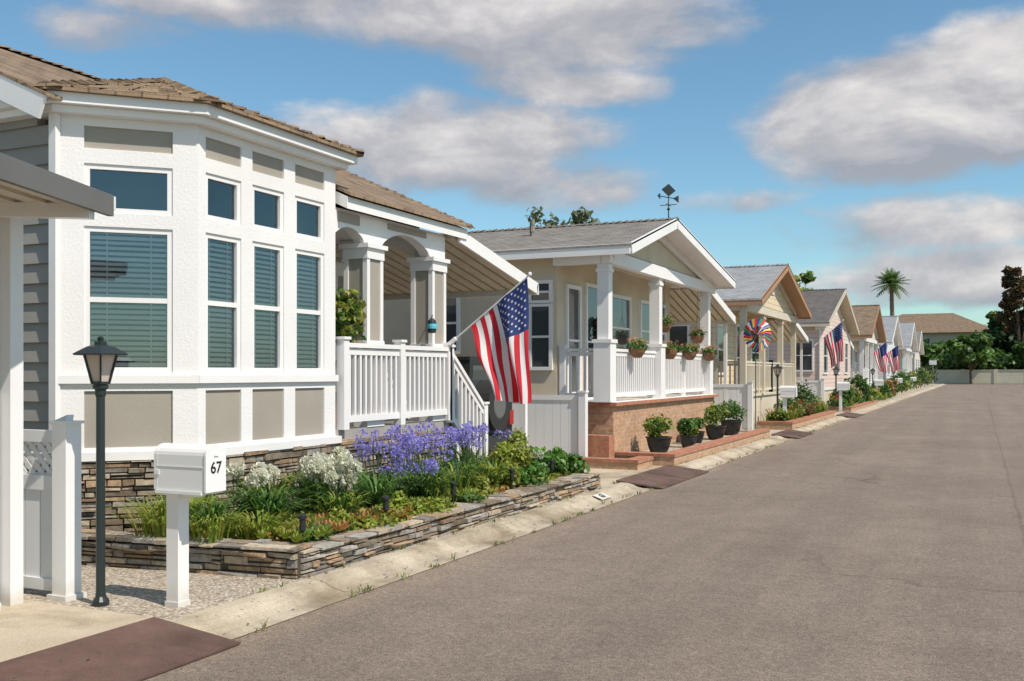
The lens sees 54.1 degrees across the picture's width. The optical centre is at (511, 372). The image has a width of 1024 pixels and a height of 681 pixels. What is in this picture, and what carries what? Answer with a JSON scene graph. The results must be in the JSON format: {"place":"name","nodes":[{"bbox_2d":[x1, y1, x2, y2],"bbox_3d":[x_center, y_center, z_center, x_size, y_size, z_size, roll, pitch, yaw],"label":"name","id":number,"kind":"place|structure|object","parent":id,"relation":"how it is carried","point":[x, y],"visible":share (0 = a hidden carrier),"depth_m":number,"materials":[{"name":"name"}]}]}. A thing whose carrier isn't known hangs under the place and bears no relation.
{"place":"outdoors","nodes":[
{"label":"outdoors","id":0,"kind":"place"},
{"bbox_2d":[0,599,169,661],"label":"driveway","id":1,"kind":"structure","parent":0,"point":[28,627],"depth_m":6.15,"materials":[{"name":"concrete"}]},
{"bbox_2d":[0,152,115,610],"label":"carport","id":2,"kind":"object","parent":1,"relation":"on","point":[28,190],"visible":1,"depth_m":6.63,"materials":[{"name":"metal"}]},
{"bbox_2d":[0,0,1023,325],"label":"sky","id":3,"kind":"structure","parent":0,"point":[844,142],"materials":[{"name":"blue"}]},
{"bbox_2d":[232,382,929,639],"bbox_3d":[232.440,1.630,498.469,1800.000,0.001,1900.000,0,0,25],"label":"ground","id":4,"kind":"structure","parent":0,"point":[462,557],"depth_m":8.25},
{"bbox_2d":[23,487,601,619],"bbox_3d":[-9.231,1.587,13.959,19.470,0.085,7.940,0,0,25],"label":"gravel bed","id":5,"kind":"object","parent":4,"relation":"on","point":[136,591],"visible":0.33,"depth_m":7.14,"materials":[{"name":"gravel"}]},
{"bbox_2d":[23,415,86,601],"bbox_3d":[-4.374,0.920,7.479,3.110,1.260,0.180,0,0,25],"label":"white vinyl fence","id":6,"kind":"object","parent":5,"relation":"on","point":[52,529],"visible":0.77,"depth_m":6.87,"materials":[{"name":"plastic"}]},
{"bbox_2d":[73,336,127,606],"bbox_3d":[-2.732,0.650,6.658,0.373,1.790,0.380,0,0,25],"label":"lamp post","id":7,"kind":"object","parent":5,"relation":"on","point":[100,356],"visible":1,"depth_m":6.63,"materials":[{"name":"black metal"}]},
{"bbox_2d":[154,443,225,607],"bbox_3d":[-2.121,1.008,6.605,0.452,1.084,0.204,0,0,25],"label":"mailbox","id":8,"kind":"object","parent":5,"relation":"on","point":[183,473],"visible":1,"depth_m":6.58,"materials":[{"name":"white plastic"}]},
{"bbox_2d":[23,429,454,531],"bbox_3d":[-5.260,1.157,12.176,7.375,0.827,5.575,0,0,25],"label":"stone foundation","id":9,"kind":"object","parent":5,"relation":"on","point":[130,480],"visible":0.25,"depth_m":8.73,"materials":[{"name":"stone"}]},
{"bbox_2d":[46,120,419,228],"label":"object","id":10,"kind":"object","parent":9,"relation":"on","point":[336,205],"depth_m":13.43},
{"bbox_2d":[335,189,466,238],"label":"eaves","id":11,"kind":"object","parent":10,"relation":"on","point":[345,200],"visible":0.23,"depth_m":11.75,"materials":[{"name":"white paint"}]},
{"bbox_2d":[0,45,474,228],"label":"shingle roof","id":12,"kind":"structure","parent":11,"relation":"on","point":[36,73],"depth_m":9.99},
{"bbox_2d":[335,419,448,439],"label":"porch floor","id":13,"kind":"structure","parent":9,"relation":"on","point":[350,433],"depth_m":11.73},
{"bbox_2d":[335,362,335,426],"bbox_3d":[-2.123,0.159,11.417,0.362,0.923,0.351,0,0,25],"label":"planter pot","id":14,"kind":"object","parent":13,"relation":"on","point":[335,401],"visible":0.01,"depth_m":11.34,"materials":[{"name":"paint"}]},
{"bbox_2d":[335,287,366,348],"bbox_3d":[-1.900,-0.594,11.438,0.658,0.895,0.672,0,0,25],"label":"porch ficus","id":15,"kind":"object","parent":14,"relation":"in","point":[348,314],"visible":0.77,"depth_m":11.28,"materials":[{"name":"green plant"}]},
{"bbox_2d":[338,258,442,413],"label":"post panels","id":16,"kind":"object","parent":13,"relation":"on","point":[421,293],"visible":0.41,"depth_m":12.79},
{"bbox_2d":[0,75,489,464],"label":"white trim","id":17,"kind":"structure","parent":5,"relation":"on","point":[431,381],"depth_m":10.02,"materials":[{"name":"paint"}]},
{"bbox_2d":[0,118,48,451],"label":"lap siding","id":18,"kind":"object","parent":17,"relation":"attached to","point":[26,140],"visible":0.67,"depth_m":8.67,"materials":[{"name":"wood"}]},
{"bbox_2d":[60,114,334,451],"bbox_3d":[-3.425,-0.770,9.928,2.000,3.060,2.900,0,0,25],"label":"bay stucco","id":19,"kind":"object","parent":17,"relation":"on","point":[191,165],"visible":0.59,"depth_m":8.95,"materials":[{"name":"paint"}]},
{"bbox_2d":[90,170,272,367],"bbox_3d":[-2.970,-0.900,9.818,0.467,1.900,2.349,0,0,38],"label":"window interior","id":20,"kind":"object","parent":19,"relation":"attached to","point":[136,190],"depth_m":9.20,"materials":[{"name":"glass"}]},
{"bbox_2d":[84,126,322,447],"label":"gray panels","id":21,"kind":"object","parent":19,"relation":"attached to","point":[138,418],"visible":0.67,"depth_m":8.86,"materials":[{"name":"paint"}]},
{"bbox_2d":[91,232,316,367],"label":"blinds","id":22,"kind":"object","parent":19,"relation":"attached to","point":[227,310],"visible":0.73,"depth_m":8.88,"materials":[{"name":"plastic"}]},
{"bbox_2d":[337,211,426,237],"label":"beam insets","id":23,"kind":"object","parent":17,"relation":"attached to","point":[349,218],"visible":1,"depth_m":11.27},
{"bbox_2d":[449,272,531,403],"bbox_3d":[-0.280,-0.431,12.739,1.188,1.647,0.281,0,0,25],"label":"american flag","id":24,"kind":"object","parent":17,"relation":"attached to","point":[500,328],"visible":1,"depth_m":12.61,"materials":[{"name":"multicoloured fabric"}]},
{"bbox_2d":[81,472,601,578],"bbox_3d":[-1.323,1.437,10.755,2.368,0.267,6.924,0,0,25],"label":"stone planter","id":25,"kind":"object","parent":5,"relation":"on","point":[258,558],"visible":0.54,"depth_m":8.01,"materials":[{"name":"stone"}]},
{"bbox_2d":[108,493,225,537],"bbox_3d":[-2.836,1.190,8.148,1.055,0.380,1.047,0,0,25],"label":"yellow grass clump","id":26,"kind":"object","parent":25,"relation":"on","point":[154,522],"visible":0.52,"depth_m":8.00,"materials":[{"name":"green plant"}]},
{"bbox_2d":[163,507,255,543],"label":"yellow grass clump","id":27,"kind":"object","parent":25,"relation":"on","point":[210,531],"visible":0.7,"depth_m":7.86,"materials":[{"name":"green plant"}]},
{"bbox_2d":[189,495,256,537],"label":"strap leaf lily","id":28,"kind":"object","parent":25,"relation":"on","point":[219,508],"visible":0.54,"depth_m":8.05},
{"bbox_2d":[216,461,287,521],"bbox_3d":[-2.235,1.080,8.768,0.808,0.601,0.906,0,0,25],"label":"white agapanthus","id":29,"kind":"object","parent":25,"relation":"on","point":[254,476],"visible":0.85,"depth_m":8.72,"materials":[{"name":"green plant"}]},
{"bbox_2d":[225,508,295,539],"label":"yellow grass clump","id":30,"kind":"object","parent":25,"relation":"on","point":[249,534],"visible":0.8,"depth_m":8.09,"materials":[{"name":"green plant"}]},
{"bbox_2d":[226,472,311,503],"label":"strap leaf lily","id":31,"kind":"object","parent":25,"relation":"on","point":[281,483],"visible":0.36,"depth_m":9.25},
{"bbox_2d":[227,484,315,526],"bbox_3d":[-2.076,1.182,8.569,0.864,0.396,0.892,0,0,25],"label":"strap leaf lily","id":32,"kind":"object","parent":25,"relation":"on","point":[277,505],"visible":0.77,"depth_m":8.47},
{"bbox_2d":[253,524,332,542],"bbox_3d":[-1.736,1.268,7.979,0.558,0.084,0.567,0,0,25],"label":"succulent patch","id":33,"kind":"object","parent":25,"relation":"on","point":[293,534],"visible":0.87,"depth_m":7.92,"materials":[{"name":"green plant"}]},
{"bbox_2d":[278,446,369,511],"bbox_3d":[-1.774,1.036,9.328,1.039,0.690,0.796,0,0,25],"label":"white agapanthus","id":34,"kind":"object","parent":25,"relation":"on","point":[319,467],"visible":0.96,"depth_m":9.26,"materials":[{"name":"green plant"}]},
{"bbox_2d":[301,488,374,513],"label":"strap leaf lily","id":35,"kind":"object","parent":25,"relation":"on","point":[342,502],"visible":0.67,"depth_m":8.91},
{"bbox_2d":[333,470,420,507],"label":"strap leaf lily","id":36,"kind":"object","parent":25,"relation":"on","point":[377,489],"visible":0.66,"depth_m":9.59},
{"bbox_2d":[189,469,575,542],"bbox_3d":[-0.935,1.324,10.894,1.744,0.298,6.628,0,0,25],"label":"ground cover","id":37,"kind":"object","parent":25,"relation":"on","point":[380,519],"visible":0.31,"depth_m":9.32,"materials":[{"name":"green plant"}]},
{"bbox_2d":[339,428,457,498],"bbox_3d":[-1.186,0.976,10.461,1.374,0.810,1.429,0,0,-8],"label":"purple agapanthus","id":38,"kind":"object","parent":25,"relation":"on","point":[412,443],"visible":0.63,"depth_m":10.38,"materials":[{"name":"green plant"}]},
{"bbox_2d":[358,449,459,498],"bbox_3d":[-1.041,1.078,10.275,1.178,0.607,0.944,0,0,25],"label":"purple agapanthus","id":39,"kind":"object","parent":25,"relation":"on","point":[427,468],"visible":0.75,"depth_m":10.13,"materials":[{"name":"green plant"}]},
{"bbox_2d":[401,471,463,497],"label":"strap leaf lily","id":40,"kind":"object","parent":25,"relation":"on","point":[442,491],"visible":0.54,"depth_m":10.08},
{"bbox_2d":[386,420,489,488],"bbox_3d":[-0.908,0.973,11.535,1.408,0.817,1.467,0,0,25],"label":"purple agapanthus","id":41,"kind":"object","parent":25,"relation":"on","point":[454,432],"visible":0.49,"depth_m":11.47,"materials":[{"name":"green plant"}]},
{"bbox_2d":[435,461,496,488],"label":"strap leaf lily","id":42,"kind":"object","parent":25,"relation":"on","point":[465,480],"visible":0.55,"depth_m":10.87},
{"bbox_2d":[437,425,512,474],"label":"purple agapanthus","id":43,"kind":"object","parent":25,"relation":"on","point":[473,444],"visible":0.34,"depth_m":12.44,"materials":[{"name":"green plant"}]},
{"bbox_2d":[462,458,519,487],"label":"strap leaf lily","id":44,"kind":"object","parent":25,"relation":"on","point":[495,477],"visible":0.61,"depth_m":11.48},
{"bbox_2d":[479,461,521,488],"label":"yellow green shrub","id":45,"kind":"object","parent":25,"relation":"in","point":[504,476],"visible":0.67,"depth_m":11.58,"materials":[{"name":"green plant"}]},
{"bbox_2d":[481,441,534,467],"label":"yellow green shrub","id":46,"kind":"object","parent":25,"relation":"in","point":[517,454],"visible":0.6,"depth_m":12.42,"materials":[{"name":"green plant"}]},
{"bbox_2d":[545,445,589,474],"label":"green shrub","id":47,"kind":"object","parent":25,"relation":"in","point":[574,463],"visible":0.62,"depth_m":13.25,"materials":[{"name":"green plant"}]},
{"bbox_2d":[169,384,945,638],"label":"kerb","id":48,"kind":"structure","parent":4,"relation":"on","point":[233,618],"depth_m":8.27,"materials":[{"name":"concrete"}]},
{"bbox_2d":[652,384,939,466],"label":"gravel bed","id":49,"kind":"object","parent":4,"relation":"on","point":[903,393],"visible":0.08,"depth_m":77.46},
{"bbox_2d":[525,206,599,227],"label":"garden tree","id":50,"kind":"object","parent":49,"relation":"on","point":[582,217],"visible":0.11,"depth_m":44.95,"materials":[{"name":"green plant"}]},
{"bbox_2d":[489,397,713,456],"bbox_3d":[-2.252,1.065,22.677,12.050,1.010,7.100,0,0,25],"label":"skirt","id":51,"kind":"object","parent":49,"relation":"on","point":[623,424],"visible":0.07,"depth_m":18.06,"materials":[{"name":"orange brick"}]},
{"bbox_2d":[383,240,698,396],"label":"walls","id":52,"kind":"structure","parent":51,"relation":"on","point":[396,319],"depth_m":18.30,"materials":[{"name":"beige paint"}]},
{"bbox_2d":[446,280,666,398],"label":"window trim","id":53,"kind":"structure","parent":52,"relation":"attached to","point":[540,303],"depth_m":18.17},
{"bbox_2d":[446,283,663,392],"bbox_3d":[1.715,-0.575,20.025,2.412,2.050,7.074,0,0,48],"label":"window glass","id":54,"kind":"object","parent":53,"relation":"in","point":[540,327],"visible":0.54,"depth_m":18.26,"materials":[{"name":"glass"}]},
{"bbox_2d":[491,218,735,290],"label":"rake boards","id":55,"kind":"object","parent":52,"relation":"on","point":[679,236],"visible":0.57,"depth_m":18.63,"materials":[{"name":"white paint"}]},
{"bbox_2d":[439,217,735,281],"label":"shingle roof","id":56,"kind":"structure","parent":55,"relation":"on","point":[627,232],"depth_m":18.50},
{"bbox_2d":[553,236,715,402],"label":"trim","id":57,"kind":"structure","parent":52,"relation":"attached to","point":[604,366],"depth_m":19.20,"materials":[{"name":"white paint"}]},
{"bbox_2d":[558,345,704,396],"bbox_3d":[2.667,0.010,20.272,0.930,0.980,6.930,0,0,25],"label":"porch railing","id":58,"kind":"object","parent":57,"relation":"on","point":[635,376],"visible":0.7,"depth_m":18.63,"materials":[{"name":"white paint"}]},
{"bbox_2d":[615,428,769,465],"bbox_3d":[3.970,1.458,20.492,1.035,0.225,8.330,0,0,25],"label":"brick planter","id":59,"kind":"object","parent":49,"relation":"on","point":[676,454],"visible":0.76,"depth_m":18.47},
{"bbox_2d":[642,413,673,452],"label":"potted shrub","id":60,"kind":"object","parent":59,"relation":"on","point":[653,426],"visible":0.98,"depth_m":17.52,"materials":[{"name":"green plant"}]},
{"bbox_2d":[676,418,695,447],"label":"potted shrub","id":61,"kind":"object","parent":59,"relation":"on","point":[685,427],"visible":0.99,"depth_m":19.02,"materials":[{"name":"green plant"}]},
{"bbox_2d":[703,401,730,439],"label":"potted shrub","id":62,"kind":"object","parent":59,"relation":"on","point":[714,430],"visible":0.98,"depth_m":21.25,"materials":[{"name":"green plant"}]},
{"bbox_2d":[720,399,747,434],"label":"potted shrub","id":63,"kind":"object","parent":59,"relation":"on","point":[734,425],"visible":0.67,"depth_m":22.76,"materials":[{"name":"green plant"}]},
{"bbox_2d":[753,394,794,427],"bbox_3d":[2.709,1.115,33.493,12.000,0.910,8.100,0,0,25],"label":"skirt","id":64,"kind":"object","parent":49,"relation":"on","point":[764,402],"depth_m":29.19,"materials":[{"name":"beige paint"}]},
{"bbox_2d":[690,285,793,383],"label":"walls","id":65,"kind":"structure","parent":64,"relation":"on","point":[777,301],"depth_m":30.25,"materials":[{"name":"beige"}]},
{"bbox_2d":[672,324,758,383],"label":"window trim","id":66,"kind":"structure","parent":65,"relation":"attached to","point":[717,336],"depth_m":28.54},
{"bbox_2d":[670,326,758,383],"bbox_3d":[6.240,-0.450,31.233,1.712,1.900,6.912,0,0,25],"label":"window glass","id":67,"kind":"object","parent":66,"relation":"in","point":[678,333],"visible":0.35,"depth_m":28.56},
{"bbox_2d":[727,282,797,395],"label":"trim","id":68,"kind":"structure","parent":65,"relation":"attached to","point":[763,312],"depth_m":29.62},
{"bbox_2d":[714,359,793,392],"bbox_3d":[7.628,0.110,31.089,0.880,0.980,8.130,0,0,25],"label":"porch railing","id":69,"kind":"object","parent":68,"relation":"on","point":[771,378],"visible":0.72,"depth_m":29.16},
{"bbox_2d":[722,264,811,318],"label":"rake boards","id":70,"kind":"object","parent":65,"relation":"on","point":[786,279],"visible":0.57,"depth_m":31.68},
{"bbox_2d":[716,263,810,311],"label":"shingle roof","id":71,"kind":"structure","parent":70,"relation":"on","point":[754,281],"depth_m":29.00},
{"bbox_2d":[757,410,835,429],"bbox_3d":[8.972,1.448,31.125,0.955,0.245,8.830,0,0,25],"label":"brick planter","id":72,"kind":"object","parent":49,"relation":"on","point":[792,424],"visible":0.81,"depth_m":27.68,"materials":[{"name":"brick"}]},
{"bbox_2d":[791,380,818,412],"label":"garden shrub","id":73,"kind":"object","parent":72,"relation":"on","point":[806,395],"visible":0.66,"depth_m":32.46,"materials":[{"name":"green plant"}]},
{"bbox_2d":[825,389,837,405],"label":"skirt","id":74,"kind":"object","parent":49,"relation":"on","point":[827,393],"depth_m":42.93,"materials":[{"name":"beige paint"}]},
{"bbox_2d":[769,307,849,387],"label":"walls","id":75,"kind":"structure","parent":74,"relation":"on","point":[813,333],"depth_m":41.61,"materials":[{"name":"pink"}]},
{"bbox_2d":[796,340,846,372],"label":"window glass","id":76,"kind":"object","parent":75,"relation":"in","point":[807,360],"visible":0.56,"depth_m":41.16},
{"bbox_2d":[798,289,858,335],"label":"rake boards","id":77,"kind":"object","parent":75,"relation":"on","point":[845,305],"visible":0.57,"depth_m":47.26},
{"bbox_2d":[798,288,859,332],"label":"shingle roof","id":78,"kind":"structure","parent":77,"relation":"on","point":[822,304],"depth_m":43.55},
{"bbox_2d":[814,319,843,367],"bbox_3d":[11.613,-1.046,36.742,1.058,1.778,0.280,0,0,25],"label":"american flag","id":79,"kind":"object","parent":75,"relation":"attached to","point":[833,338],"visible":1,"depth_m":36.65,"materials":[{"name":"multicoloured fabric"}]},
{"bbox_2d":[827,400,877,411],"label":"brick planter","id":80,"kind":"object","parent":49,"relation":"on","point":[851,408],"visible":0.63,"depth_m":40.34,"materials":[{"name":"brick"}]},
{"bbox_2d":[826,386,897,406],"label":"flower bed planting","id":81,"kind":"object","parent":80,"relation":"on","point":[834,401],"visible":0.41,"depth_m":41.86,"materials":[{"name":"green plant"}]},
{"bbox_2d":[871,268,910,315],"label":"palm tree","id":82,"kind":"object","parent":49,"relation":"on","point":[890,279],"visible":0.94,"depth_m":121.68,"materials":[{"name":"green plant"}]},
{"bbox_2d":[920,341,945,381],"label":"oak tree","id":83,"kind":"object","parent":4,"relation":"on","point":[931,350],"visible":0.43,"depth_m":145.99,"materials":[{"name":"green plant"}]},
{"bbox_2d":[945,330,994,383],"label":"oak tree","id":84,"kind":"object","parent":4,"relation":"on","point":[974,350],"visible":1,"depth_m":135.53,"materials":[{"name":"green plant"}]},
{"bbox_2d":[929,351,1023,369],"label":"hedge","id":85,"kind":"object","parent":4,"relation":"on","point":[1009,361],"visible":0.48,"depth_m":138.46,"materials":[{"name":"green plant"}]},
{"bbox_2d":[930,369,1023,383],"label":"garden wall","id":86,"kind":"structure","parent":4,"relation":"on","point":[995,376],"depth_m":137.66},
{"bbox_2d":[983,317,1022,352],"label":"oak tree","id":87,"kind":"object","parent":4,"relation":"on","point":[1002,340],"visible":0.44,"depth_m":141.63,"materials":[{"name":"green plant"}]},
{"bbox_2d":[994,265,1023,344],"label":"rust conifer tree","id":88,"kind":"object","parent":4,"relation":"on","point":[1012,296],"visible":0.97,"depth_m":140.66,"materials":[{"name":"brown plant"}]},
{"bbox_2d":[142,384,1023,680],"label":"road","id":89,"kind":"structure","parent":0,"point":[884,544],"depth_m":7.50,"materials":[{"name":"asphalt"}]},
{"bbox_2d":[0,617,240,680],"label":"steel gutter ramp","id":90,"kind":"structure","parent":89,"relation":"on","point":[160,646],"depth_m":5.48,"materials":[{"name":"metal"}]},
{"bbox_2d":[247,419,843,631],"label":"gutter weeds","id":91,"kind":"object","parent":89,"relation":"on","point":[496,543],"visible":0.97,"depth_m":10.51,"materials":[{"name":"green plant"}]},
{"bbox_2d":[616,472,686,488],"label":"steel gutter ramp","id":92,"kind":"structure","parent":89,"relation":"on","point":[646,479],"depth_m":14.35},
{"bbox_2d":[645,465,708,479],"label":"steel gutter ramp","id":93,"kind":"structure","parent":89,"relation":"on","point":[682,472],"depth_m":15.56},
{"bbox_2d":[584,466,658,487],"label":"driveway","id":94,"kind":"structure","parent":0,"point":[608,477],"depth_m":15.34,"materials":[{"name":"concrete"}]},
{"bbox_2d":[392,356,520,458],"bbox_3d":[-1.837,0.660,15.664,3.870,1.780,1.760,0,0,25],"label":"parked car","id":95,"kind":"object","parent":94,"relation":"on","point":[501,415],"visible":0.14,"depth_m":14.57,"materials":[{"name":"paint"}]},
{"bbox_2d":[383,234,538,447],"bbox_3d":[-3.214,-0.167,15.823,6.800,3.433,2.596,0,0,25],"label":"awning frame","id":96,"kind":"object","parent":94,"relation":"on","point":[480,250],"visible":0.32,"depth_m":15.21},
{"bbox_2d":[335,234,517,294],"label":"awning panels","id":97,"kind":"object","parent":96,"relation":"attached to","point":[468,270],"visible":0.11,"depth_m":15.00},
{"bbox_2d":[512,391,588,456],"bbox_3d":[0.522,0.925,16.914,1.600,1.250,0.150,0,0,25],"label":"white vinyl fence","id":98,"kind":"object","parent":94,"relation":"on","point":[560,421],"visible":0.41,"depth_m":16.78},
{"bbox_2d":[582,456,653,469],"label":"brick step","id":99,"kind":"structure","parent":94,"relation":"on","point":[637,462],"depth_m":16.07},
{"bbox_2d":[588,394,718,457],"bbox_3d":[2.697,1.025,20.242,1.180,1.040,7.530,0,0,25],"label":"brick ledge","id":100,"kind":"object","parent":94,"relation":"on","point":[603,446],"visible":0.46,"depth_m":16.75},
{"bbox_2d":[753,429,783,435],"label":"driveway","id":101,"kind":"structure","parent":0,"point":[773,431],"depth_m":26.17,"materials":[{"name":"concrete"}]},
{"bbox_2d":[671,293,735,419],"bbox_3d":[1.660,-0.261,26.513,7.900,3.623,2.799,0,0,25],"label":"awning frame","id":102,"kind":"object","parent":101,"relation":"on","point":[723,306],"visible":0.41,"depth_m":26.08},
{"bbox_2d":[670,288,730,321],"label":"awning panels","id":103,"kind":"object","parent":102,"relation":"attached to","point":[683,305],"visible":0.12,"depth_m":25.25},
{"bbox_2d":[670,381,753,429],"bbox_3d":[5.165,0.885,26.279,2.300,1.330,0.150,0,0,25],"label":"white vinyl fence","id":104,"kind":"object","parent":101,"relation":"on","point":[742,394],"visible":0.32,"depth_m":25.91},
{"bbox_2d":[743,318,771,428],"bbox_3d":[6.381,0.051,26.656,0.550,2.978,0.876,0,0,69],"label":"pinwheel wind spinner","id":105,"kind":"object","parent":101,"relation":"on","point":[758,326],"visible":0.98,"depth_m":26.44,"materials":[{"name":"paint"}]},
{"bbox_2d":[768,319,804,340],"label":"awning panels","id":106,"kind":"object","parent":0,"point":[772,323],"visible":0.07,"depth_m":36.80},
{"bbox_2d":[920,332,978,369],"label":"walls","id":107,"kind":"structure","parent":0,"point":[936,337],"depth_m":163.70,"materials":[{"name":"beige paint"}]},
{"bbox_2d":[898,313,988,332],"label":"hip roof","id":108,"kind":"structure","parent":107,"relation":"on","point":[940,323],"depth_m":165.70,"materials":[{"name":"brown"}]},
{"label":"skirt","id":109,"kind":"object","parent":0,"visible":0},
{"bbox_2d":[851,329,876,377],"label":"walls","id":110,"kind":"structure","parent":109,"relation":"on","point":[855,343],"depth_m":60.56,"materials":[{"name":"beige"}]},
{"bbox_2d":[850,325,878,385],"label":"trim","id":111,"kind":"structure","parent":110,"relation":"attached to","point":[873,342],"depth_m":57.28,"materials":[{"name":"white paint"}]},
{"bbox_2d":[850,305,885,342],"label":"rake boards","id":112,"kind":"object","parent":110,"relation":"on","point":[878,323],"visible":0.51,"depth_m":60.32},
{"bbox_2d":[852,304,885,335],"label":"shingle roof","id":113,"kind":"structure","parent":112,"relation":"on","point":[865,316],"depth_m":56.95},
{"label":"driveway","id":114,"kind":"structure","parent":0,"visible":0},
{"bbox_2d":[773,378,824,400],"bbox_3d":[10.848,0.885,38.525,2.250,1.330,0.150,0,0,25],"label":"white vinyl fence","id":115,"kind":"object","parent":114,"relation":"on","point":[818,387],"visible":0.2,"depth_m":38.15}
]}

